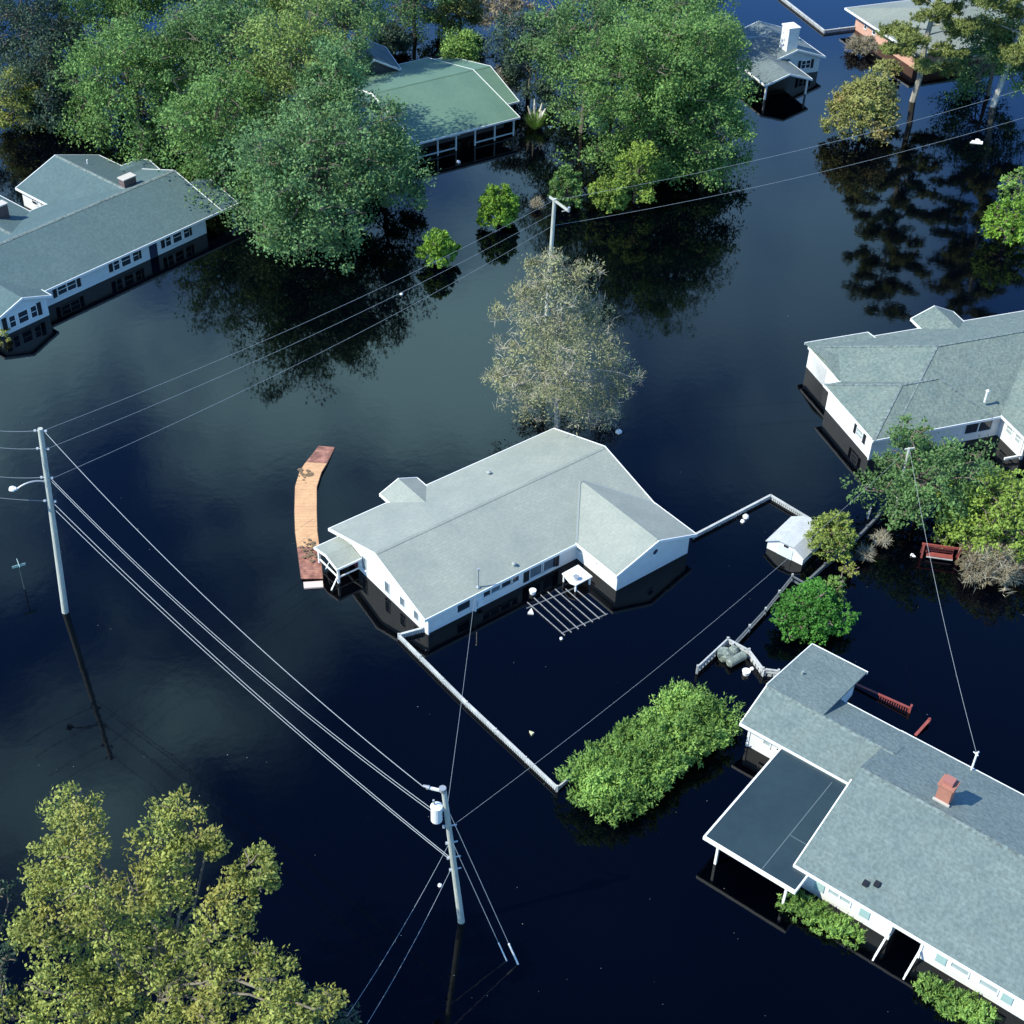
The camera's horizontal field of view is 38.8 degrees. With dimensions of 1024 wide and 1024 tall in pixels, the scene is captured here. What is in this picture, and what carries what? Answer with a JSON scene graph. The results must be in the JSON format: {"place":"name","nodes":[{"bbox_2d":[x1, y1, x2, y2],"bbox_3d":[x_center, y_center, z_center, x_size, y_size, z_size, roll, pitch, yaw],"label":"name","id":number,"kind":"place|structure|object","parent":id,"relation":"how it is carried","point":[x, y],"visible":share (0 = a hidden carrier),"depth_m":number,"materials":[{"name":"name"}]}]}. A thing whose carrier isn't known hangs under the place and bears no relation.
{"place":"outdoors","nodes":[
{"label":"outdoors","id":0,"kind":"place"},
{"bbox_2d":[0,0,1023,1023],"bbox_3d":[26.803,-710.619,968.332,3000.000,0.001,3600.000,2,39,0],"label":"flood water","id":1,"kind":"structure","parent":0,"point":[126,696],"depth_m":87.21,"materials":[{"name":"liquid"}]},
{"bbox_2d":[0,876,20,1023],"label":"leafy tree","id":2,"kind":"object","parent":1,"relation":"on","point":[4,888],"visible":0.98,"depth_m":57.05,"materials":[{"name":"teal plant"}]},
{"bbox_2d":[0,62,51,132],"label":"bush","id":3,"kind":"object","parent":1,"relation":"on","point":[5,118],"visible":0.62,"depth_m":130.81,"materials":[{"name":"green plant"}]},
{"bbox_2d":[9,427,68,613],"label":"utility pole","id":4,"kind":"object","parent":1,"relation":"on","point":[57,554],"visible":0.98,"depth_m":79.11,"materials":[{"name":"grey wood"}]},
{"bbox_2d":[46,433,421,785],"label":"power line","id":5,"kind":"object","parent":4,"relation":"attached to","point":[231,621],"visible":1,"depth_m":68.81,"materials":[{"name":"silver metal"}]},
{"bbox_2d":[51,481,442,819],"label":"power line","id":6,"kind":"object","parent":4,"relation":"attached to","point":[248,667],"visible":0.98,"depth_m":70.21,"materials":[{"name":"silver metal"}]},
{"bbox_2d":[59,487,442,816],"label":"power line","id":7,"kind":"object","parent":4,"relation":"attached to","point":[236,653],"visible":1,"depth_m":70.70,"materials":[{"name":"silver metal"}]},
{"bbox_2d":[46,201,551,429],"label":"power line","id":8,"kind":"object","parent":4,"relation":"attached to","point":[305,322],"visible":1,"depth_m":87.96,"materials":[{"name":"silver metal"}]},
{"bbox_2d":[50,213,552,447],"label":"power line","id":9,"kind":"object","parent":4,"relation":"attached to","point":[298,341],"visible":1,"depth_m":88.18,"materials":[{"name":"silver metal"}]},
{"bbox_2d":[54,226,551,477],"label":"power line","id":10,"kind":"object","parent":4,"relation":"attached to","point":[286,369],"visible":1,"depth_m":88.10,"materials":[{"name":"silver metal"}]},
{"bbox_2d":[0,26,85,136],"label":"leafy tree","id":11,"kind":"object","parent":1,"relation":"on","point":[34,66],"visible":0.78,"depth_m":130.17,"materials":[{"name":"teal plant"}]},
{"bbox_2d":[0,0,90,81],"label":"leafy tree","id":12,"kind":"object","parent":1,"relation":"on","point":[23,25],"visible":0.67,"depth_m":133.23,"materials":[{"name":"teal plant"}]},
{"bbox_2d":[50,1,103,54],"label":"leafy tree","id":13,"kind":"object","parent":1,"relation":"on","point":[78,43],"visible":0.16,"depth_m":139.98,"materials":[{"name":"teal plant"}]},
{"bbox_2d":[56,0,177,75],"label":"leafy tree","id":14,"kind":"object","parent":1,"relation":"on","point":[114,7],"visible":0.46,"depth_m":136.58,"materials":[{"name":"green plant"}]},
{"bbox_2d":[0,155,238,336],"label":"flooded house","id":15,"kind":"structure","parent":1,"relation":"on","point":[86,222],"depth_m":114.91,"materials":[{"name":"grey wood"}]},
{"bbox_2d":[17,308,29,324],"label":"window","id":16,"kind":"structure","parent":15,"relation":"in","point":[23,316],"depth_m":106.71,"materials":[{"name":"white"}]},
{"bbox_2d":[57,279,77,295],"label":"window","id":17,"kind":"structure","parent":15,"relation":"in","point":[72,285],"depth_m":110.13,"materials":[{"name":"white"}]},
{"bbox_2d":[47,6,238,167],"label":"leafy tree","id":18,"kind":"object","parent":1,"relation":"on","point":[124,53],"visible":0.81,"depth_m":125.18,"materials":[{"name":"green plant"}]},
{"bbox_2d":[0,780,349,1023],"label":"leafy tree","id":19,"kind":"object","parent":1,"relation":"on","point":[159,981],"visible":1,"depth_m":55.88,"materials":[{"name":"green plant"}]},
{"bbox_2d":[119,0,236,85],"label":"leafy tree","id":20,"kind":"object","parent":1,"relation":"on","point":[171,2],"visible":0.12,"depth_m":136.11,"materials":[{"name":"green plant"}]},
{"bbox_2d":[146,41,282,213],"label":"leafy tree","id":21,"kind":"object","parent":1,"relation":"on","point":[191,105],"visible":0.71,"depth_m":117.61,"materials":[{"name":"green plant"}]},
{"bbox_2d":[137,0,302,135],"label":"leafy tree","id":22,"kind":"object","parent":1,"relation":"on","point":[217,21],"visible":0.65,"depth_m":125.12,"materials":[{"name":"green plant"}]},
{"bbox_2d":[226,143,322,253],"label":"leafy tree","id":23,"kind":"object","parent":1,"relation":"on","point":[250,189],"visible":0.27,"depth_m":115.57,"materials":[{"name":"green plant"}]},
{"bbox_2d":[218,0,353,91],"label":"leafy tree","id":24,"kind":"object","parent":1,"relation":"on","point":[275,4],"visible":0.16,"depth_m":135.73,"materials":[{"name":"green plant"}]},
{"bbox_2d":[224,0,382,173],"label":"leafy tree","id":25,"kind":"object","parent":1,"relation":"on","point":[277,53],"visible":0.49,"depth_m":119.66,"materials":[{"name":"green plant"}]},
{"bbox_2d":[246,971,361,1023],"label":"bush","id":26,"kind":"object","parent":1,"relation":"on","point":[342,1020],"visible":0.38,"depth_m":63.13,"materials":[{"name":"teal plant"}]},
{"bbox_2d":[294,446,334,588],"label":"wooden walkway","id":27,"kind":"structure","parent":1,"relation":"on","point":[312,469],"depth_m":90.84,"materials":[{"name":"orange wood"}]},
{"bbox_2d":[206,86,440,276],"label":"leafy tree","id":28,"kind":"object","parent":1,"relation":"on","point":[344,177],"visible":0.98,"depth_m":112.11,"materials":[{"name":"green plant"}]},
{"bbox_2d":[282,33,388,195],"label":"leafy tree","id":29,"kind":"object","parent":1,"relation":"on","point":[334,56],"visible":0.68,"depth_m":116.07,"materials":[{"name":"green plant"}]},
{"bbox_2d":[302,0,406,77],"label":"leafy tree","id":30,"kind":"object","parent":1,"relation":"on","point":[364,6],"visible":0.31,"depth_m":135.24,"materials":[{"name":"green plant"}]},
{"bbox_2d":[345,39,401,74],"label":"outbuilding","id":31,"kind":"structure","parent":1,"relation":"on","point":[383,60],"depth_m":140.33,"materials":[{"name":"grey"}]},
{"bbox_2d":[346,118,429,212],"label":"leafy tree","id":32,"kind":"object","parent":1,"relation":"on","point":[420,206],"visible":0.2,"depth_m":121.24,"materials":[{"name":"green plant"}]},
{"bbox_2d":[370,18,414,54],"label":"bush","id":33,"kind":"object","parent":1,"relation":"on","point":[395,37],"visible":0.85,"depth_m":147.67,"materials":[{"name":"teal plant"}]},
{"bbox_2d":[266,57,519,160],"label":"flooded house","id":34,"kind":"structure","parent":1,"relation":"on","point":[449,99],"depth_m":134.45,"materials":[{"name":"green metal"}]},
{"bbox_2d":[361,0,465,41],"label":"leafy tree","id":35,"kind":"object","parent":1,"relation":"on","point":[413,9],"visible":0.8,"depth_m":150.80,"materials":[{"name":"green plant"}]},
{"bbox_2d":[415,227,462,268],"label":"shrub","id":36,"kind":"object","parent":1,"relation":"on","point":[435,246],"visible":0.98,"depth_m":114.68,"materials":[{"name":"green plant"}]},
{"bbox_2d":[423,785,464,923],"bbox_3d":[-2.938,15.900,65.176,1.994,11.025,0.645,-7,40,-11],"label":"utility pole","id":37,"kind":"object","parent":1,"relation":"in","point":[437,808],"visible":0.98,"depth_m":63.62,"materials":[{"name":"grey wood"}]},
{"bbox_2d":[55,510,446,856],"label":"power line","id":38,"kind":"object","parent":37,"relation":"attached to","point":[254,695],"visible":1,"depth_m":71.67,"materials":[{"name":"silver metal"}]},
{"bbox_2d":[54,504,448,856],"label":"power line","id":39,"kind":"object","parent":37,"relation":"attached to","point":[257,694],"visible":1,"depth_m":71.39,"materials":[{"name":"silver metal"}]},
{"bbox_2d":[455,451,905,823],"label":"power line","id":40,"kind":"object","parent":37,"relation":"attached to","point":[682,647],"visible":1,"depth_m":75.16,"materials":[{"name":"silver metal"}]},
{"bbox_2d":[436,26,483,62],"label":"shrub","id":41,"kind":"object","parent":1,"relation":"on","point":[464,46],"visible":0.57,"depth_m":143.60,"materials":[{"name":"green plant"}]},
{"bbox_2d":[429,0,491,35],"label":"leafy tree","id":42,"kind":"object","parent":1,"relation":"on","point":[472,10],"visible":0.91,"depth_m":151.96,"materials":[{"name":"green plant"}]},
{"bbox_2d":[397,626,555,789],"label":"picket fence","id":43,"kind":"object","parent":1,"relation":"on","point":[501,736],"visible":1,"depth_m":78.56,"materials":[{"name":"wood"}]},
{"bbox_2d":[475,183,520,228],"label":"shrub","id":44,"kind":"object","parent":1,"relation":"on","point":[501,205],"visible":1,"depth_m":119.90,"materials":[{"name":"green plant"}]},
{"bbox_2d":[313,428,696,634],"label":"flooded house","id":45,"kind":"structure","parent":1,"relation":"on","point":[437,554],"depth_m":87.35,"materials":[{"name":"grey"}]},
{"bbox_2d":[529,563,543,579],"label":"window","id":46,"kind":"structure","parent":45,"relation":"in","point":[536,571],"depth_m":86.73,"materials":[{"name":"white"}]},
{"bbox_2d":[476,0,538,43],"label":"leafy tree","id":47,"kind":"object","parent":1,"relation":"on","point":[506,4],"visible":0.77,"depth_m":149.80,"materials":[{"name":"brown plant"}]},
{"bbox_2d":[477,3,574,104],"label":"leafy tree","id":48,"kind":"object","parent":1,"relation":"on","point":[512,74],"visible":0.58,"depth_m":138.70,"materials":[{"name":"teal plant"}]},
{"bbox_2d":[543,196,569,328],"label":"utility pole","id":49,"kind":"object","parent":1,"relation":"on","point":[555,201],"visible":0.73,"depth_m":102.96,"materials":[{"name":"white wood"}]},
{"bbox_2d":[478,246,646,434],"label":"bare tree","id":50,"kind":"object","parent":1,"relation":"on","point":[558,370],"visible":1,"depth_m":93.98,"materials":[{"name":"grey plant"}]},
{"bbox_2d":[548,163,583,208],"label":"shrub","id":51,"kind":"object","parent":1,"relation":"on","point":[565,183],"visible":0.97,"depth_m":122.70,"materials":[{"name":"green plant"}]},
{"bbox_2d":[527,587,607,635],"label":"pergola","id":52,"kind":"object","parent":1,"relation":"on","point":[567,609],"visible":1,"depth_m":85.06,"materials":[{"name":"grey wood"}]},
{"bbox_2d":[506,0,638,139],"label":"leafy tree","id":53,"kind":"object","parent":1,"relation":"on","point":[565,8],"visible":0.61,"depth_m":129.74,"materials":[{"name":"green plant"}]},
{"bbox_2d":[562,565,591,591],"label":"table","id":54,"kind":"object","parent":1,"relation":"in","point":[576,575],"visible":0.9,"depth_m":86.56,"materials":[{"name":"white"}]},
{"bbox_2d":[541,0,670,72],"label":"leafy tree","id":55,"kind":"object","parent":1,"relation":"on","point":[639,1],"visible":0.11,"depth_m":141.45,"materials":[{"name":"green plant"}]},
{"bbox_2d":[586,174,630,213],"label":"shrub","id":56,"kind":"object","parent":1,"relation":"on","point":[616,198],"visible":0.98,"depth_m":122.44,"materials":[{"name":"green plant"}]},
{"bbox_2d":[613,138,661,203],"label":"conifer","id":57,"kind":"object","parent":1,"relation":"on","point":[643,156],"visible":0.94,"depth_m":122.83,"materials":[{"name":"green plant"}]},
{"bbox_2d":[552,677,745,828],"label":"hedge","id":58,"kind":"object","parent":1,"relation":"on","point":[629,764],"visible":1,"depth_m":74.56,"materials":[{"name":"green plant"}]},
{"bbox_2d":[603,63,698,190],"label":"leafy tree","id":59,"kind":"object","parent":1,"relation":"on","point":[630,125],"visible":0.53,"depth_m":124.53,"materials":[{"name":"green plant"}]},
{"bbox_2d":[544,0,762,199],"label":"leafy tree","id":60,"kind":"object","parent":1,"relation":"on","point":[697,72],"visible":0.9,"depth_m":122.45,"materials":[{"name":"green plant"}]},
{"bbox_2d":[624,0,739,45],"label":"leafy tree","id":61,"kind":"object","parent":1,"relation":"on","point":[723,3],"visible":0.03,"depth_m":141.39,"materials":[{"name":"green plant"}]},
{"bbox_2d":[629,7,765,113],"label":"leafy tree","id":62,"kind":"object","parent":1,"relation":"on","point":[727,38],"visible":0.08,"depth_m":133.62,"materials":[{"name":"green plant"}]},
{"bbox_2d":[648,71,761,191],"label":"leafy tree","id":63,"kind":"object","parent":1,"relation":"on","point":[716,165],"visible":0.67,"depth_m":125.63,"materials":[{"name":"green plant"}]},
{"bbox_2d":[717,645,738,661],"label":"covered grill","id":64,"kind":"object","parent":1,"relation":"on","point":[724,654],"visible":0.92,"depth_m":82.12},
{"bbox_2d":[726,651,746,666],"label":"storage tank","id":65,"kind":"object","parent":1,"relation":"on","point":[736,659],"visible":1,"depth_m":81.75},
{"bbox_2d":[696,637,779,676],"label":"lattice fence","id":66,"kind":"object","parent":1,"relation":"on","point":[762,670],"visible":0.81,"depth_m":81.81,"materials":[{"name":"wood"}]},
{"bbox_2d":[658,21,825,99],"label":"flooded house","id":67,"kind":"structure","parent":1,"relation":"on","point":[777,54],"depth_m":146.61,"materials":[{"name":"grey"}]},
{"bbox_2d":[692,494,811,538],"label":"board fence","id":68,"kind":"object","parent":1,"relation":"on","point":[743,510],"visible":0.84,"depth_m":92.49,"materials":[{"name":"wood"}]},
{"bbox_2d":[732,573,803,644],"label":"rail fence","id":69,"kind":"object","parent":1,"relation":"on","point":[759,617],"visible":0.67,"depth_m":85.18,"materials":[{"name":"grey wood"}]},
{"bbox_2d":[766,516,820,564],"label":"garden shed","id":70,"kind":"structure","parent":1,"relation":"on","point":[786,539],"depth_m":89.30,"materials":[{"name":"white"}]},
{"bbox_2d":[777,544,792,559],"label":"door","id":71,"kind":"structure","parent":70,"relation":"in","point":[783,551],"depth_m":89.18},
{"bbox_2d":[769,577,860,645],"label":"shrub","id":72,"kind":"object","parent":1,"relation":"on","point":[801,604],"visible":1,"depth_m":83.17,"materials":[{"name":"green plant"}]},
{"bbox_2d":[782,0,855,33],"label":"picket fence","id":73,"kind":"object","parent":1,"relation":"on","point":[807,18],"visible":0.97,"depth_m":158.70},
{"bbox_2d":[775,889,868,950],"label":"bush","id":74,"kind":"object","parent":1,"relation":"on","point":[807,907],"visible":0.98,"depth_m":68.49,"materials":[{"name":"green plant"}]},
{"bbox_2d":[802,509,858,564],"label":"leafy tree","id":75,"kind":"object","parent":1,"relation":"on","point":[838,529],"visible":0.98,"depth_m":87.99,"materials":[{"name":"green plant"}]},
{"bbox_2d":[822,571,846,602],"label":"shrub","id":76,"kind":"object","parent":1,"relation":"on","point":[840,592],"visible":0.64,"depth_m":85.47,"materials":[{"name":"green plant"}]},
{"bbox_2d":[806,512,880,580],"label":"rail fence","id":77,"kind":"object","parent":1,"relation":"on","point":[836,556],"visible":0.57,"depth_m":89.53,"materials":[{"name":"grey wood"}]},
{"bbox_2d":[838,562,859,577],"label":"shrub","id":78,"kind":"object","parent":1,"relation":"on","point":[850,569],"visible":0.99,"depth_m":87.71,"materials":[{"name":"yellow plant"}]},
{"bbox_2d":[818,63,901,146],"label":"leafy tree","id":79,"kind":"object","parent":1,"relation":"on","point":[856,96],"visible":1,"depth_m":134.14,"materials":[{"name":"green plant"}]},
{"bbox_2d":[843,34,878,55],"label":"shrub","id":80,"kind":"object","parent":1,"relation":"on","point":[868,44],"visible":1,"depth_m":152.26,"materials":[{"name":"brown plant"}]},
{"bbox_2d":[703,643,1023,1019],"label":"flooded house","id":81,"kind":"structure","parent":1,"relation":"on","point":[872,822],"depth_m":70.03,"materials":[{"name":"grey"}]},
{"bbox_2d":[826,888,851,906],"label":"window","id":82,"kind":"structure","parent":81,"relation":"in","point":[829,892],"depth_m":68.91,"materials":[{"name":"white"}]},
{"bbox_2d":[949,962,969,978],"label":"window","id":83,"kind":"structure","parent":81,"relation":"in","point":[956,968],"depth_m":66.08,"materials":[{"name":"white"}]},
{"bbox_2d":[977,979,998,995],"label":"window","id":84,"kind":"structure","parent":81,"relation":"in","point":[981,983],"depth_m":65.42,"materials":[{"name":"white"}]},
{"bbox_2d":[854,542,877,560],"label":"shrub","id":85,"kind":"object","parent":1,"relation":"on","point":[867,553],"visible":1,"depth_m":89.04,"materials":[{"name":"grey plant"}]},
{"bbox_2d":[871,529,892,547],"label":"shrub","id":86,"kind":"object","parent":1,"relation":"on","point":[883,538],"visible":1,"depth_m":90.11,"materials":[{"name":"brown plant"}]},
{"bbox_2d":[856,683,912,712],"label":"deck railing","id":87,"kind":"object","parent":1,"relation":"on","point":[888,698],"visible":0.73,"depth_m":79.89,"materials":[{"name":"red paint"}]},
{"bbox_2d":[872,58,903,78],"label":"shrub","id":88,"kind":"object","parent":1,"relation":"on","point":[894,66],"visible":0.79,"depth_m":147.69,"materials":[{"name":"green plant"}]},
{"bbox_2d":[804,305,1023,459],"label":"flooded house","id":89,"kind":"structure","parent":1,"relation":"on","point":[953,373],"depth_m":99.98,"materials":[{"name":"grey"}]},
{"bbox_2d":[963,420,993,435],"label":"window","id":90,"kind":"structure","parent":89,"relation":"in","point":[983,426],"depth_m":99.05,"materials":[{"name":"white"}]},
{"bbox_2d":[891,414,936,495],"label":"leafy tree","id":91,"kind":"object","parent":1,"relation":"on","point":[920,428],"visible":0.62,"depth_m":91.38,"materials":[{"name":"green plant"}]},
{"bbox_2d":[839,413,1003,530],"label":"leafy tree","id":92,"kind":"object","parent":1,"relation":"on","point":[925,470],"visible":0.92,"depth_m":89.75,"materials":[{"name":"green plant"}]},
{"bbox_2d":[874,0,991,102],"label":"pine tree","id":93,"kind":"object","parent":1,"relation":"on","point":[909,39],"visible":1,"depth_m":138.91,"materials":[{"name":"green plant"}]},
{"bbox_2d":[844,0,1023,68],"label":"flooded house","id":94,"kind":"structure","parent":1,"relation":"on","point":[870,18],"depth_m":155.34,"materials":[{"name":"beige"}]},
{"bbox_2d":[920,543,962,562],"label":"bench","id":95,"kind":"object","parent":1,"relation":"in","point":[938,548],"visible":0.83,"depth_m":89.54,"materials":[{"name":"red paint"}]},
{"bbox_2d":[911,970,1001,1023],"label":"bush","id":96,"kind":"object","parent":1,"relation":"on","point":[968,1006],"visible":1,"depth_m":65.20,"materials":[{"name":"green plant"}]},
{"bbox_2d":[930,506,983,548],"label":"bush","id":97,"kind":"object","parent":1,"relation":"on","point":[942,540],"visible":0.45,"depth_m":89.85,"materials":[{"name":"green plant"}]},
{"bbox_2d":[931,465,1023,563],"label":"bush","id":98,"kind":"object","parent":1,"relation":"on","point":[1004,512],"visible":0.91,"depth_m":88.57,"materials":[{"name":"green plant"}]},
{"bbox_2d":[936,5,1023,104],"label":"tree","id":99,"kind":"object","parent":1,"relation":"on","point":[967,82],"visible":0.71,"depth_m":142.70,"materials":[{"name":"green plant"}]},
{"bbox_2d":[954,535,1023,595],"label":"shrub","id":100,"kind":"object","parent":1,"relation":"on","point":[991,566],"visible":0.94,"depth_m":87.33,"materials":[{"name":"brown plant"}]},
{"bbox_2d":[964,0,1023,107],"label":"pine tree","id":101,"kind":"object","parent":1,"relation":"on","point":[1011,9],"visible":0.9,"depth_m":138.05,"materials":[{"name":"green plant"}]},
{"bbox_2d":[977,193,1023,246],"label":"bush","id":102,"kind":"object","parent":1,"relation":"on","point":[992,220],"visible":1,"depth_m":119.77,"materials":[{"name":"green plant"}]},
{"bbox_2d":[996,166,1023,213],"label":"bush","id":103,"kind":"object","parent":1,"relation":"on","point":[1017,191],"visible":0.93,"depth_m":123.95,"materials":[{"name":"green plant"}]},
{"bbox_2d":[523,99,547,129],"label":"pampas grass","id":104,"kind":"object","parent":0,"point":[536,121],"depth_m":135.82,"materials":[{"name":"green plant"}]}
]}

